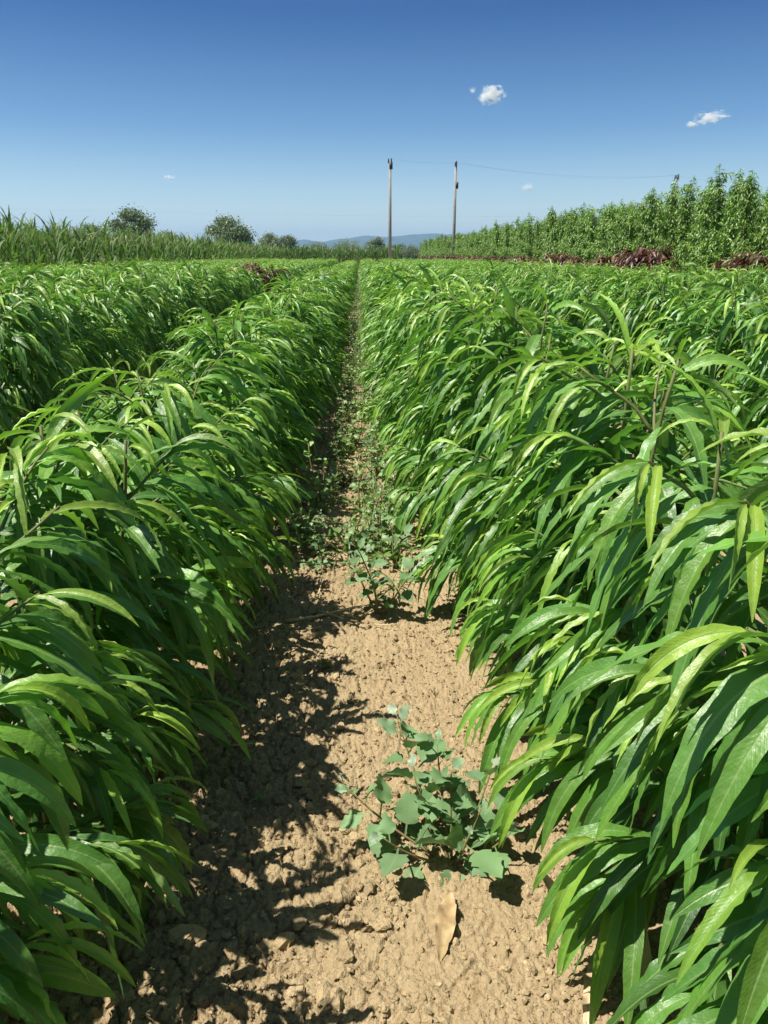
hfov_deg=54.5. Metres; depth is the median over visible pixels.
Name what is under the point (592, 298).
peach seedling
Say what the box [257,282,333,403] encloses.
peach seedling
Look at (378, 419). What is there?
weed
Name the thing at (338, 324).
peach seedling
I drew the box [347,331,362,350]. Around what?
weed
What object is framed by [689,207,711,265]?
young peach tree
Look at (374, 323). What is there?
peach seedling
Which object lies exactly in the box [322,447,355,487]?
weed
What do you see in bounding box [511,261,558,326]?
peach seedling
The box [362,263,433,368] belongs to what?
peach seedling
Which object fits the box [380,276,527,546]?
peach seedling
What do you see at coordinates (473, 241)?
young peach tree
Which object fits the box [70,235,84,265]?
corn plant
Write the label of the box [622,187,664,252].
young peach tree
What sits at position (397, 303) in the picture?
peach seedling
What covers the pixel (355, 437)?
weed
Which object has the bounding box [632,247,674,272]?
red leaved seedling
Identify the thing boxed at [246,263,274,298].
red leaved seedling
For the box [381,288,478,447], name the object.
peach seedling
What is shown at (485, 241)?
young peach tree
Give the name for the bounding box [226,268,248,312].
peach seedling
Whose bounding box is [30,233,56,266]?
corn plant
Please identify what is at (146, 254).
corn plant
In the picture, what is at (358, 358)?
weed
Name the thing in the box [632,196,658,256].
young peach tree
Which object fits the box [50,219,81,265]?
corn plant
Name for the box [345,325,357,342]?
weed
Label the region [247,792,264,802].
fallen leaf
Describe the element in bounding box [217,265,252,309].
peach seedling
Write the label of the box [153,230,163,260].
corn plant
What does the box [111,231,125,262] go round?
corn plant
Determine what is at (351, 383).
grass tuft
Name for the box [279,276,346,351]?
peach seedling
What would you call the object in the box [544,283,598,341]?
peach seedling
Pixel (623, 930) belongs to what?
peach seedling
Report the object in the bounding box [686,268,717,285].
peach seedling
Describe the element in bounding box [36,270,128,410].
peach seedling
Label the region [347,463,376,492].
weed
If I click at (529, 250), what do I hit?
young peach tree
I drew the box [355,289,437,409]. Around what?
peach seedling
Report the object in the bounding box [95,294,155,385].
peach seedling
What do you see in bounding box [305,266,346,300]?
peach seedling
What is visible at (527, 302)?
peach seedling
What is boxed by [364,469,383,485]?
goosefoot weed
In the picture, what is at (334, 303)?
peach seedling
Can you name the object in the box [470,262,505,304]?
peach seedling
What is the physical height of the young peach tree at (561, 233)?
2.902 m
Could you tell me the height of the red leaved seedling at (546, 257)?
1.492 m
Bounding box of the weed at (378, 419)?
[366,406,380,425]
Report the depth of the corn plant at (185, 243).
40.81 m
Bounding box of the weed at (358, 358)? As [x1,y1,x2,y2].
[345,356,360,374]
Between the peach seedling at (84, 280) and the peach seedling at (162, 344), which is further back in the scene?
the peach seedling at (84, 280)
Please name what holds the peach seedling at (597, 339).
on the ground
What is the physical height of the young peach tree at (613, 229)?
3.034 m
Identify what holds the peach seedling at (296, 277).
on the ground
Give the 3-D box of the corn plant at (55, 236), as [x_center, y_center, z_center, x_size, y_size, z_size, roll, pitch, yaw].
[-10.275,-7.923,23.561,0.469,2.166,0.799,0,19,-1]
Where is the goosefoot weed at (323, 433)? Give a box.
[317,421,329,437]
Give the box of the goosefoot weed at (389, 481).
[378,473,398,499]
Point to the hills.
(413, 239)
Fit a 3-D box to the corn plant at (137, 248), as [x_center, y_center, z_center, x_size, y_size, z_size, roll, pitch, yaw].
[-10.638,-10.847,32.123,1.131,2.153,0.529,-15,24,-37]
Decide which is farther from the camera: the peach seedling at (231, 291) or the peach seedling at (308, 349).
the peach seedling at (231, 291)
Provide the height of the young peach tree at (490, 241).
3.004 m
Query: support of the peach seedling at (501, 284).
on the ground
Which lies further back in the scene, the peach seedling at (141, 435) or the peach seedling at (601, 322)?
the peach seedling at (601, 322)
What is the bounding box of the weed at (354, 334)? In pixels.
[348,322,359,337]
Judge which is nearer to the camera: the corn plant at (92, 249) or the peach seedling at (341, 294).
the peach seedling at (341, 294)
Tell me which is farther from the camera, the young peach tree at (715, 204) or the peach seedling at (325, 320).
the young peach tree at (715, 204)
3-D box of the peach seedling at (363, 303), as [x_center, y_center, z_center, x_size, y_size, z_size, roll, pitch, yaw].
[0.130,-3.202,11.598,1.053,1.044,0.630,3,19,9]
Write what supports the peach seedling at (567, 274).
on the ground
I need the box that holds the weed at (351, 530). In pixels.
[323,502,380,552]
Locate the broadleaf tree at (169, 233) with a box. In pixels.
[156,230,180,239]
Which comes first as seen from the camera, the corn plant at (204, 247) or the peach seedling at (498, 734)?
the peach seedling at (498, 734)
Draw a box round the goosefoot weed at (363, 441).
[360,425,379,449]
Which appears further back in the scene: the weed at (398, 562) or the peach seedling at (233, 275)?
the peach seedling at (233, 275)
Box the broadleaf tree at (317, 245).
[300,238,331,258]
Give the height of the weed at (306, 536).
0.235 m
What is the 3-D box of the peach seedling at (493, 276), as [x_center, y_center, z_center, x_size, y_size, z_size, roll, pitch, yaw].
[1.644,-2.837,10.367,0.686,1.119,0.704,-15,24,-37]
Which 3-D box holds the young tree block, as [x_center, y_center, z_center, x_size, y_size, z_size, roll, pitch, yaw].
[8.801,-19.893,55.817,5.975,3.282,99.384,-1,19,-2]
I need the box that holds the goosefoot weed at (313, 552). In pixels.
[298,515,331,556]
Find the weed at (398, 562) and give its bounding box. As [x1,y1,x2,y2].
[374,518,420,568]
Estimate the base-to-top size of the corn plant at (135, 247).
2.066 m
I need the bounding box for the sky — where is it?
[0,0,767,244]
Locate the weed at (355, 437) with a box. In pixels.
[323,398,366,451]
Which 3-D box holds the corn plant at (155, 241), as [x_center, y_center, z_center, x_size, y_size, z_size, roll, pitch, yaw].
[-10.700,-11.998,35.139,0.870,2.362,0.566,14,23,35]
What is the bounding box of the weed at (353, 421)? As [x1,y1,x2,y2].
[348,407,373,442]
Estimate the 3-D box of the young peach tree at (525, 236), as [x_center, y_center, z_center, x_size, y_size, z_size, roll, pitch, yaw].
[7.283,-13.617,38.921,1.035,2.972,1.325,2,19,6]
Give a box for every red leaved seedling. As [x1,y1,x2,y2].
[228,262,270,299]
[245,261,271,299]
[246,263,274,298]
[253,262,289,289]
[540,254,558,264]
[544,252,562,260]
[553,251,565,264]
[560,254,583,264]
[561,255,582,270]
[592,254,612,272]
[598,254,619,265]
[607,254,622,267]
[611,246,658,273]
[614,244,647,268]
[619,243,662,275]
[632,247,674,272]
[635,241,675,267]
[643,249,675,275]
[700,260,736,274]
[714,253,745,273]
[721,250,767,272]
[728,248,767,279]
[731,252,763,273]
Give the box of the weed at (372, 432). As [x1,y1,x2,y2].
[364,428,392,465]
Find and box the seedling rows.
[0,257,766,437]
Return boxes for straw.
[228,742,265,746]
[286,604,368,621]
[303,667,327,677]
[313,577,321,601]
[318,610,343,618]
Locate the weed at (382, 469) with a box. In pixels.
[379,439,400,484]
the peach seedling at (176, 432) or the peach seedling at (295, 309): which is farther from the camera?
the peach seedling at (295, 309)
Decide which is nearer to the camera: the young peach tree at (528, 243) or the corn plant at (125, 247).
the corn plant at (125, 247)
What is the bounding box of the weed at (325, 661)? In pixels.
[318,651,329,667]
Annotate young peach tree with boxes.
[438,233,444,254]
[445,236,451,256]
[454,233,460,254]
[456,237,463,255]
[459,233,468,255]
[465,234,472,257]
[470,230,474,254]
[472,232,480,258]
[474,234,481,259]
[475,224,488,255]
[479,235,486,256]
[482,228,492,258]
[483,232,488,257]
[485,227,499,256]
[486,232,496,255]
[490,220,501,256]
[490,235,499,255]
[495,225,505,257]
[495,225,506,256]
[500,221,512,259]
[500,227,512,256]
[504,216,520,257]
[505,226,515,261]
[511,223,524,256]
[514,230,520,258]
[515,219,525,255]
[517,222,531,256]
[519,213,535,258]
[521,233,528,256]
[522,231,534,255]
[530,222,545,252]
[531,217,545,259]
[531,228,549,260]
[537,222,551,258]
[540,214,555,259]
[541,213,559,259]
[543,205,558,261]
[548,212,567,256]
[551,216,566,256]
[556,208,575,255]
[556,209,579,257]
[560,222,569,255]
[565,217,580,258]
[571,226,583,256]
[572,215,593,256]
[574,215,596,263]
[575,202,587,220]
[580,206,601,264]
[589,204,612,261]
[594,203,617,265]
[597,221,615,257]
[600,200,630,259]
[600,204,631,262]
[608,207,636,257]
[611,208,640,259]
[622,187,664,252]
[625,208,642,256]
[629,203,641,250]
[630,200,664,249]
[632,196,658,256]
[641,189,665,253]
[649,179,687,265]
[651,188,690,268]
[655,192,666,229]
[659,203,671,245]
[667,175,700,269]
[672,184,696,270]
[672,189,709,272]
[677,206,695,270]
[682,181,727,275]
[687,164,736,270]
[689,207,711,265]
[699,168,753,268]
[704,178,728,257]
[704,210,742,269]
[714,185,760,269]
[716,194,744,257]
[727,170,767,269]
[732,175,764,258]
[739,192,767,259]
[739,209,767,262]
[762,206,767,267]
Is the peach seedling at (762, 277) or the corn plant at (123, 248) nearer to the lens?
the peach seedling at (762, 277)
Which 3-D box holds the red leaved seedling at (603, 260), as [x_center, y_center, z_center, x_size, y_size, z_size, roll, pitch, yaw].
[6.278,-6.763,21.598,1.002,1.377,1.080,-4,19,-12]
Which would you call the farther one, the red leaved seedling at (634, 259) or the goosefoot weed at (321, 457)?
the red leaved seedling at (634, 259)
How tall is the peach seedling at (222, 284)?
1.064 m
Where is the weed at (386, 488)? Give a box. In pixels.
[384,468,425,510]
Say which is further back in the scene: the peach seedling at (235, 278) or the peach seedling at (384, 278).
the peach seedling at (235, 278)
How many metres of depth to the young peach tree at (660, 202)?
23.31 m
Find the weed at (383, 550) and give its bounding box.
[366,528,395,564]
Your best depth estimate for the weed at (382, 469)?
4.09 m
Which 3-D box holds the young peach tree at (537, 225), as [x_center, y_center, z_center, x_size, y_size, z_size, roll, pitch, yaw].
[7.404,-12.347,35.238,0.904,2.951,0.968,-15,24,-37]
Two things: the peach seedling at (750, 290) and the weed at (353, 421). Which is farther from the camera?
the peach seedling at (750, 290)
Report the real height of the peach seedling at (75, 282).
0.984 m
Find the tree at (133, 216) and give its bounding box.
[98,203,159,238]
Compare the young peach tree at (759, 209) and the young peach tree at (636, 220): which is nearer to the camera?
the young peach tree at (759, 209)
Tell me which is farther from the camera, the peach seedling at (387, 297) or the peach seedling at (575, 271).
the peach seedling at (575, 271)
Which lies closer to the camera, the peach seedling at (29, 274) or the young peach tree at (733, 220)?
the peach seedling at (29, 274)
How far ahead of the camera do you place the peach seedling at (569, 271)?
12.24 m
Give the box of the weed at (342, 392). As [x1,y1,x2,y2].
[337,384,350,399]
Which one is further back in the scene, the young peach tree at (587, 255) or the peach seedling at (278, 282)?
the young peach tree at (587, 255)
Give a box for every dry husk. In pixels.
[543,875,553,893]
[582,950,594,1023]
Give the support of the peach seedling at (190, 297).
on the ground
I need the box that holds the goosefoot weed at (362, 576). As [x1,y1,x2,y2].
[341,538,425,614]
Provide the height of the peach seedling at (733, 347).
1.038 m
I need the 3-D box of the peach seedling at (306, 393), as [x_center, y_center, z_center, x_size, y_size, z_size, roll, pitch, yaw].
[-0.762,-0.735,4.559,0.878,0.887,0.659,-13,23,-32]
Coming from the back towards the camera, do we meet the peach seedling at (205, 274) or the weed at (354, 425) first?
the peach seedling at (205, 274)
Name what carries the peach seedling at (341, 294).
on the ground
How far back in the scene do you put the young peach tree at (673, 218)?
19.95 m
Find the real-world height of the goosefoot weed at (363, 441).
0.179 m
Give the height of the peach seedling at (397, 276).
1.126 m
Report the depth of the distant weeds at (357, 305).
17.61 m
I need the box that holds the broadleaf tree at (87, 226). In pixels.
[77,221,108,237]
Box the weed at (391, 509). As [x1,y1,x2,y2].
[383,505,399,533]
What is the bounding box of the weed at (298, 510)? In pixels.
[275,476,319,531]
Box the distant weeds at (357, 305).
[347,274,364,336]
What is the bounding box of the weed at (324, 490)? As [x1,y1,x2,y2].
[298,438,341,509]
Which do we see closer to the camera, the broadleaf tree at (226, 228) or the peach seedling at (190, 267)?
the peach seedling at (190, 267)
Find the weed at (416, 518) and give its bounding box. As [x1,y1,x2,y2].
[389,491,437,535]
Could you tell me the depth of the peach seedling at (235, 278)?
11.26 m
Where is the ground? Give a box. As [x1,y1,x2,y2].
[0,256,767,1023]
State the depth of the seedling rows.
19.75 m
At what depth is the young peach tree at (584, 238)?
27.58 m
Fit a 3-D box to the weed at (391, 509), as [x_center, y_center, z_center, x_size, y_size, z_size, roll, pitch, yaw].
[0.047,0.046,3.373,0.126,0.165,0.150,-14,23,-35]
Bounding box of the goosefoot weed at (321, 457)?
[315,448,330,462]
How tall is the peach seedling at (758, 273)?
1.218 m
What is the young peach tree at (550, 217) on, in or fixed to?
on the ground
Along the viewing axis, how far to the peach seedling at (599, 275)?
10.32 m
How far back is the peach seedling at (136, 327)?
5.93 m
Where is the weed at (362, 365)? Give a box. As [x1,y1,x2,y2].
[342,347,364,376]
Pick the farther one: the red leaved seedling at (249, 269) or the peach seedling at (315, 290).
the red leaved seedling at (249, 269)
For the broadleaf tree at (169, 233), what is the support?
on the ground
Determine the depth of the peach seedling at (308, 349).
5.13 m
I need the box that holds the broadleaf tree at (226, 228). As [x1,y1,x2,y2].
[204,210,256,244]
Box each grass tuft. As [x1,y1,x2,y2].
[296,523,355,568]
[318,522,391,567]
[321,413,351,430]
[328,484,350,507]
[335,493,388,523]
[340,455,377,481]
[340,550,427,609]
[341,378,359,388]
[351,506,412,540]
[357,475,394,493]
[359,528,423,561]
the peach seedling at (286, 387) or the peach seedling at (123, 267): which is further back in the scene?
the peach seedling at (123, 267)
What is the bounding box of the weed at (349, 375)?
[338,354,360,384]
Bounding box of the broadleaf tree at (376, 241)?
[364,236,387,256]
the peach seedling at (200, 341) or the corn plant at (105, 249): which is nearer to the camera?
the peach seedling at (200, 341)
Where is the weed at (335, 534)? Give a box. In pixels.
[327,513,373,551]
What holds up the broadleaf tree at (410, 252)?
on the ground
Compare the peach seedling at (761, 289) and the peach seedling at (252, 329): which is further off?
the peach seedling at (761, 289)
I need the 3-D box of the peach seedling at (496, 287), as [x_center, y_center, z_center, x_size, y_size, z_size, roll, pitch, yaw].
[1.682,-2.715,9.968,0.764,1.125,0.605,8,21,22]
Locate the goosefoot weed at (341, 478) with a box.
[337,466,354,483]
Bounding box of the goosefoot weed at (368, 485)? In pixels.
[361,482,378,501]
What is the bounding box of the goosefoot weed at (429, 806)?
[334,704,524,886]
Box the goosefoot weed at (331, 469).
[316,463,341,494]
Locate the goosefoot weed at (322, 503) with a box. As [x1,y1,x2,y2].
[315,491,330,513]
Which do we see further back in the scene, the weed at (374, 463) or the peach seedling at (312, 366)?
the peach seedling at (312, 366)
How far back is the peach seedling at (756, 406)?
3.28 m
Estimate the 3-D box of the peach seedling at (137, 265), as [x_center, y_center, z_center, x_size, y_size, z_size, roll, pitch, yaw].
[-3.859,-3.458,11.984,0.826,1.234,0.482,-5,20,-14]
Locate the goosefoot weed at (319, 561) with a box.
[296,537,329,570]
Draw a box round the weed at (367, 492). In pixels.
[342,469,381,513]
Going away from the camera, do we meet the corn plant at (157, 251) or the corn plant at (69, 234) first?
the corn plant at (69, 234)
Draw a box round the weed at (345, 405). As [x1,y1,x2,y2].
[332,386,359,419]
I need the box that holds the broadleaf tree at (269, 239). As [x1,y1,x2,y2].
[258,231,280,248]
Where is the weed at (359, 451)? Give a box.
[354,430,378,460]
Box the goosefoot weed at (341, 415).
[334,405,345,421]
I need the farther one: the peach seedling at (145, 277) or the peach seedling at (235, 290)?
the peach seedling at (235, 290)
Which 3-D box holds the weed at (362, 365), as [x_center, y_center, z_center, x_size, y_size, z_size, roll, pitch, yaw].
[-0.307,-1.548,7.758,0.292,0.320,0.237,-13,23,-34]
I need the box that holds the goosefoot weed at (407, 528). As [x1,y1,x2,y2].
[354,488,414,554]
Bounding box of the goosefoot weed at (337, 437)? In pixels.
[333,429,345,441]
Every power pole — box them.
[388,158,392,258]
[452,161,457,254]
[674,174,678,192]
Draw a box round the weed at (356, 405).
[349,388,375,418]
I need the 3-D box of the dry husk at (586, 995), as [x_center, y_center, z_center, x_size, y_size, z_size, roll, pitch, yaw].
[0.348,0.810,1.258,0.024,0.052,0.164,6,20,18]
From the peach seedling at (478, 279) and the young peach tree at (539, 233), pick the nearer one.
the peach seedling at (478, 279)
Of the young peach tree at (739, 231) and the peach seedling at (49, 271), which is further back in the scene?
the young peach tree at (739, 231)
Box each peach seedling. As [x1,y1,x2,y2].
[0,259,22,284]
[0,259,44,313]
[0,262,29,315]
[0,263,92,446]
[0,269,86,436]
[0,285,72,474]
[0,314,49,474]
[0,355,31,485]
[0,374,253,787]
[0,393,281,681]
[0,415,259,789]
[0,431,207,957]
[0,500,206,997]
[0,673,144,1023]
[6,293,101,423]
[8,261,34,280]
[13,273,69,299]
[13,280,54,308]
[16,261,41,278]
[18,267,61,295]
[24,371,272,623]
[26,266,121,433]
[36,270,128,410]
[43,286,139,403]
[45,358,273,559]
[46,270,87,297]
[50,284,148,409]
[53,278,82,301]
[59,258,106,299]
[59,276,92,303]
[66,360,301,610]
[67,270,147,384]
[74,263,160,385]
[75,271,113,290]
[89,257,115,288]
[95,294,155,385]
[97,260,173,378]
[101,258,181,377]
[108,258,145,305]
[109,263,175,371]
[119,278,181,378]
[120,341,292,538]
[121,257,181,351]
[122,360,311,532]
[129,266,199,345]
[131,258,150,274]
[134,343,308,523]
[143,303,311,490]
[147,278,183,348]
[152,266,203,324]
[155,271,191,340]
[156,275,203,350]
[162,300,316,476]
[165,300,311,443]
[166,260,204,322]
[166,276,216,343]
[171,254,218,323]
[175,317,322,469]
[182,275,225,332]
[188,259,235,338]
[190,318,318,457]
[192,268,232,315]
[194,266,234,313]
[197,274,230,332]
[200,267,230,315]
[207,308,327,432]
[210,272,246,308]
[216,278,237,315]
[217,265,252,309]
[217,266,249,310]
[218,293,336,419]
[218,318,326,422]
[219,267,251,304]
[225,270,249,304]
[226,266,254,309]
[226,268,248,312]
[226,294,335,415]
[240,275,253,309]
[241,305,341,386]
[241,309,329,438]
[243,317,319,422]
[246,271,348,367]
[247,289,338,374]
[251,298,324,379]
[256,280,345,406]
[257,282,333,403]
[257,287,342,375]
[261,291,343,375]
[269,288,339,357]
[272,284,343,350]
[277,307,347,389]
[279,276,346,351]
[287,281,336,327]
[288,277,346,345]
[289,268,337,294]
[297,289,340,359]
[298,297,340,343]
[299,287,350,348]
[301,282,351,348]
[302,268,346,332]
[303,268,352,310]
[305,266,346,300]
[305,270,348,308]
[306,282,349,324]
[312,285,352,335]
[316,283,348,335]
[352,296,437,428]
[353,292,416,396]
[355,267,405,334]
[355,270,391,357]
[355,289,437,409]
[357,272,422,385]
[359,265,402,359]
[360,263,485,431]
[360,274,404,327]
[361,271,419,342]
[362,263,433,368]
[363,267,387,324]
[363,267,406,315]
[363,281,445,375]
[364,267,420,339]
[364,284,396,364]
[364,289,477,441]
[365,270,458,388]
[365,291,414,383]
[367,270,466,401]
[367,272,423,327]
[368,274,434,359]
[369,264,472,455]
[370,268,471,459]
[370,286,397,351]
[371,264,439,346]
[378,303,497,474]
[379,294,519,475]
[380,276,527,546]
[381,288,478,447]
[381,291,557,492]
[391,276,543,507]
[399,296,544,495]
[402,276,582,621]
[408,287,622,618]
[408,319,637,635]
[415,332,567,576]
[431,328,717,681]
[453,293,767,794]
[461,350,754,673]
[467,268,504,307]
[467,271,494,307]
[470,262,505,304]
[471,337,767,867]
[472,256,506,306]
[475,266,519,307]
[478,260,503,306]
[479,361,767,1023]
[483,270,522,307]
[491,265,524,309]
[492,281,519,307]
[493,259,537,296]
[499,267,541,317]
[506,271,551,326]
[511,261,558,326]
[518,258,576,335]
[519,268,580,325]
[520,371,767,1023]
[527,282,583,358]
[528,277,565,333]
[529,266,585,339]
[540,281,601,345]
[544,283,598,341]
[550,263,611,345]
[551,262,575,283]
[554,258,586,285]
[556,261,587,284]
[561,284,624,376]
[573,260,603,286]
[573,265,598,289]
[577,275,609,298]
[578,267,619,296]
[578,281,654,386]
[579,267,649,371]
[583,269,612,297]
[583,281,653,381]
[584,427,767,1023]
[590,293,674,392]
[593,273,625,292]
[595,277,621,292]
[599,271,628,299]
[603,267,703,377]
[607,296,733,449]
[610,256,685,390]
[619,281,730,433]
[637,290,761,443]
[644,262,682,295]
[647,269,675,285]
[648,258,702,307]
[652,271,712,317]
[658,276,767,454]
[659,299,767,462]
[665,274,710,307]
[674,258,708,292]
[677,296,767,473]
[681,283,714,317]
[684,270,736,322]
[684,353,767,495]
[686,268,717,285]
[693,272,755,326]
[697,264,767,346]
[697,271,759,316]
[701,268,736,294]
[702,263,735,289]
[710,347,767,506]
[712,265,767,363]
[721,403,767,483]
[730,294,767,356]
[732,264,761,290]
[739,259,767,286]
[746,263,767,296]
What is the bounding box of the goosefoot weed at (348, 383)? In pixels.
[340,377,353,393]
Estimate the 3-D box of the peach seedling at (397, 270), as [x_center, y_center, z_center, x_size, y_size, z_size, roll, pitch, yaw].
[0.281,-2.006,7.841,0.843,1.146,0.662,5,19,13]
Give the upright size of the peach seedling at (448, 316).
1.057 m
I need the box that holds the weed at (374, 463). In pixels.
[355,441,388,479]
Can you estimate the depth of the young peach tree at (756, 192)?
17.84 m
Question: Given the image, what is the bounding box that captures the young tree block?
[433,187,767,259]
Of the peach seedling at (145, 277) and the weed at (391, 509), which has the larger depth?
the peach seedling at (145, 277)
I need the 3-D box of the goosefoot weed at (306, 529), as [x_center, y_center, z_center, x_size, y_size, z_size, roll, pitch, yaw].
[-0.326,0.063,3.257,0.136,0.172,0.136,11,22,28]
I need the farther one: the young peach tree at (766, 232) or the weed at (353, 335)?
the young peach tree at (766, 232)
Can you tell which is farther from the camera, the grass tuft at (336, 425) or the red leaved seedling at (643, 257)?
the red leaved seedling at (643, 257)
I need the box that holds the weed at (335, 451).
[325,435,347,462]
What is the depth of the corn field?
31.83 m
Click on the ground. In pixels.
(412, 974)
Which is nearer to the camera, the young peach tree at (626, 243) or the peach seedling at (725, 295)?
the peach seedling at (725, 295)
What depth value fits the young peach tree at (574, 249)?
28.59 m
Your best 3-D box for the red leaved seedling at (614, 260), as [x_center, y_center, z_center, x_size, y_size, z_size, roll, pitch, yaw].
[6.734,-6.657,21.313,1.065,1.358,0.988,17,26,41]
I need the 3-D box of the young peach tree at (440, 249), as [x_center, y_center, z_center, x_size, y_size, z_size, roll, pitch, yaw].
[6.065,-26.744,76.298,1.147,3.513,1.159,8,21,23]
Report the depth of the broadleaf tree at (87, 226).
193.38 m
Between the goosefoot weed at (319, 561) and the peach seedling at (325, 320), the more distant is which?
the peach seedling at (325, 320)
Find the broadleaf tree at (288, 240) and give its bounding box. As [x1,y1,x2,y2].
[278,234,301,256]
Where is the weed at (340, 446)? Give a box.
[328,422,353,455]
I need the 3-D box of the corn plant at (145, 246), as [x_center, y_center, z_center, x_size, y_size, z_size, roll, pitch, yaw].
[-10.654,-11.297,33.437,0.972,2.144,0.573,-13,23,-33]
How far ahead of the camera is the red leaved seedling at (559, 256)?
26.45 m
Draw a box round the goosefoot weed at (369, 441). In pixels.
[364,439,380,466]
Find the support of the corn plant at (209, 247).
on the ground
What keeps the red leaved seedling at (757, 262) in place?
on the ground
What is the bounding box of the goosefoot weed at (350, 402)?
[346,392,358,409]
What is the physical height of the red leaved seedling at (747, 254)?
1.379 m
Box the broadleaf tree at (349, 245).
[320,238,365,257]
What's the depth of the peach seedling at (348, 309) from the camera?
11.23 m
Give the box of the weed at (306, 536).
[288,507,328,551]
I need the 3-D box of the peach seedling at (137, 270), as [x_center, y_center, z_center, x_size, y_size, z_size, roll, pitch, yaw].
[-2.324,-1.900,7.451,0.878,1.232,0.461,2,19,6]
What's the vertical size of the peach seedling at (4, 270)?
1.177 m
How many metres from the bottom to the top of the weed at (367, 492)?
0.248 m
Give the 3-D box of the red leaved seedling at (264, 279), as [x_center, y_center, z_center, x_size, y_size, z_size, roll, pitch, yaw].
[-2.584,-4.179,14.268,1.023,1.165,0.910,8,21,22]
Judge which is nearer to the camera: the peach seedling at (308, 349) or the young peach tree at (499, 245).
the peach seedling at (308, 349)
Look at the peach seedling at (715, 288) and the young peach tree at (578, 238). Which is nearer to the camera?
the peach seedling at (715, 288)
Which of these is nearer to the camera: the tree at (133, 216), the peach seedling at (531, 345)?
the peach seedling at (531, 345)
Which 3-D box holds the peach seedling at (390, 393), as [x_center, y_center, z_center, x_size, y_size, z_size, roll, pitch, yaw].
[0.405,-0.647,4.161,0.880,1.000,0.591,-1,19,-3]
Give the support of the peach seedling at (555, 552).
on the ground
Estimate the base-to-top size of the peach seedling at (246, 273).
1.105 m
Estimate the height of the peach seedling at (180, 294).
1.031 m
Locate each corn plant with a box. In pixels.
[0,220,16,268]
[0,220,20,268]
[0,230,24,263]
[6,232,36,268]
[20,226,46,265]
[20,229,32,266]
[21,213,53,270]
[25,226,53,265]
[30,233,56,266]
[37,217,70,265]
[42,220,70,264]
[48,227,63,266]
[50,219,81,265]
[58,216,70,264]
[70,216,95,267]
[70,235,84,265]
[75,240,88,261]
[77,233,101,265]
[83,224,106,264]
[85,228,98,264]
[89,240,104,261]
[98,216,109,263]
[99,236,117,262]
[102,226,116,264]
[107,237,117,261]
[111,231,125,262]
[117,234,136,260]
[119,232,128,260]
[119,234,129,260]
[121,228,137,260]
[127,225,148,260]
[127,235,142,259]
[132,235,137,261]
[132,238,144,261]
[134,224,155,260]
[138,235,153,261]
[142,233,155,262]
[142,245,151,260]
[148,226,157,259]
[150,240,156,262]
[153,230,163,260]
[153,232,159,259]
[153,240,162,260]
[159,240,172,261]
[161,235,170,262]
[163,231,172,263]
[166,234,184,261]
[168,234,178,261]
[169,230,175,260]
[176,232,199,259]
[182,237,190,259]
[183,242,187,260]
[191,243,196,260]
[197,233,208,259]
[197,239,205,259]
[206,234,218,259]
[209,246,214,259]
[221,238,224,257]
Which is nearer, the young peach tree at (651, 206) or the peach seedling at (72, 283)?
the peach seedling at (72, 283)
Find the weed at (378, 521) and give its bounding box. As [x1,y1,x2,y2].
[360,504,396,546]
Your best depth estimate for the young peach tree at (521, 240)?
38.09 m
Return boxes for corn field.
[0,206,401,267]
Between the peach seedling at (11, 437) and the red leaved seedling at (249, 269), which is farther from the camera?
the red leaved seedling at (249, 269)
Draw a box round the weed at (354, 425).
[345,417,360,431]
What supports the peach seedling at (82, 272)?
on the ground
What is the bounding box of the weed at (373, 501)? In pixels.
[367,489,396,517]
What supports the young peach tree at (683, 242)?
on the ground
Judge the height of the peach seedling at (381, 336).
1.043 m
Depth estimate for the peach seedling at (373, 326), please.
6.91 m
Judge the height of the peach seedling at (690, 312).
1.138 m
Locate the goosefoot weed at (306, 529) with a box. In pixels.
[300,509,325,540]
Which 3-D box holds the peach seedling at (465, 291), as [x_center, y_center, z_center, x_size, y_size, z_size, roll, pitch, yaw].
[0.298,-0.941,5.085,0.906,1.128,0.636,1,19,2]
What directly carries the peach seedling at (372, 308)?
on the ground
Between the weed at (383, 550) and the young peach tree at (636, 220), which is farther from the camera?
the young peach tree at (636, 220)
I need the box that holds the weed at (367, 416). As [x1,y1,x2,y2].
[358,402,375,423]
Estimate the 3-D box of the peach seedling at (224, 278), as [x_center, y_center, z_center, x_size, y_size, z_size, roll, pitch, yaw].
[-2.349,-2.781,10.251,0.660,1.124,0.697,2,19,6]
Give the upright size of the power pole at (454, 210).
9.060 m
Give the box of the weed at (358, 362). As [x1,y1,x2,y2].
[351,359,369,377]
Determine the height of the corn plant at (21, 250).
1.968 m
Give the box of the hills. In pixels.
[260,234,466,254]
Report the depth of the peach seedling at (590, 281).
10.57 m
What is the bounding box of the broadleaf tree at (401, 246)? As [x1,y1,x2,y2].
[392,242,407,258]
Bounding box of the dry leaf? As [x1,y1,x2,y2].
[434,892,456,962]
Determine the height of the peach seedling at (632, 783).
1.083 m
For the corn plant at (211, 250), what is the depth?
47.59 m
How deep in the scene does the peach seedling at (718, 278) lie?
9.91 m
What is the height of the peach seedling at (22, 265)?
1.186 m
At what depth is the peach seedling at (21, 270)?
10.72 m
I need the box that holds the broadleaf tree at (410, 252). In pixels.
[401,244,420,259]
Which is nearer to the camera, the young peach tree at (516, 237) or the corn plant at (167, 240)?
the corn plant at (167, 240)
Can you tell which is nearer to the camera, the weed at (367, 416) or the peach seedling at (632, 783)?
the peach seedling at (632, 783)
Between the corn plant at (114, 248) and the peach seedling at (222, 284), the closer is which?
the peach seedling at (222, 284)
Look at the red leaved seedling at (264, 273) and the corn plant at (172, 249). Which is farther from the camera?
the corn plant at (172, 249)
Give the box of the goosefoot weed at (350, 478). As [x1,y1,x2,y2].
[342,467,359,481]

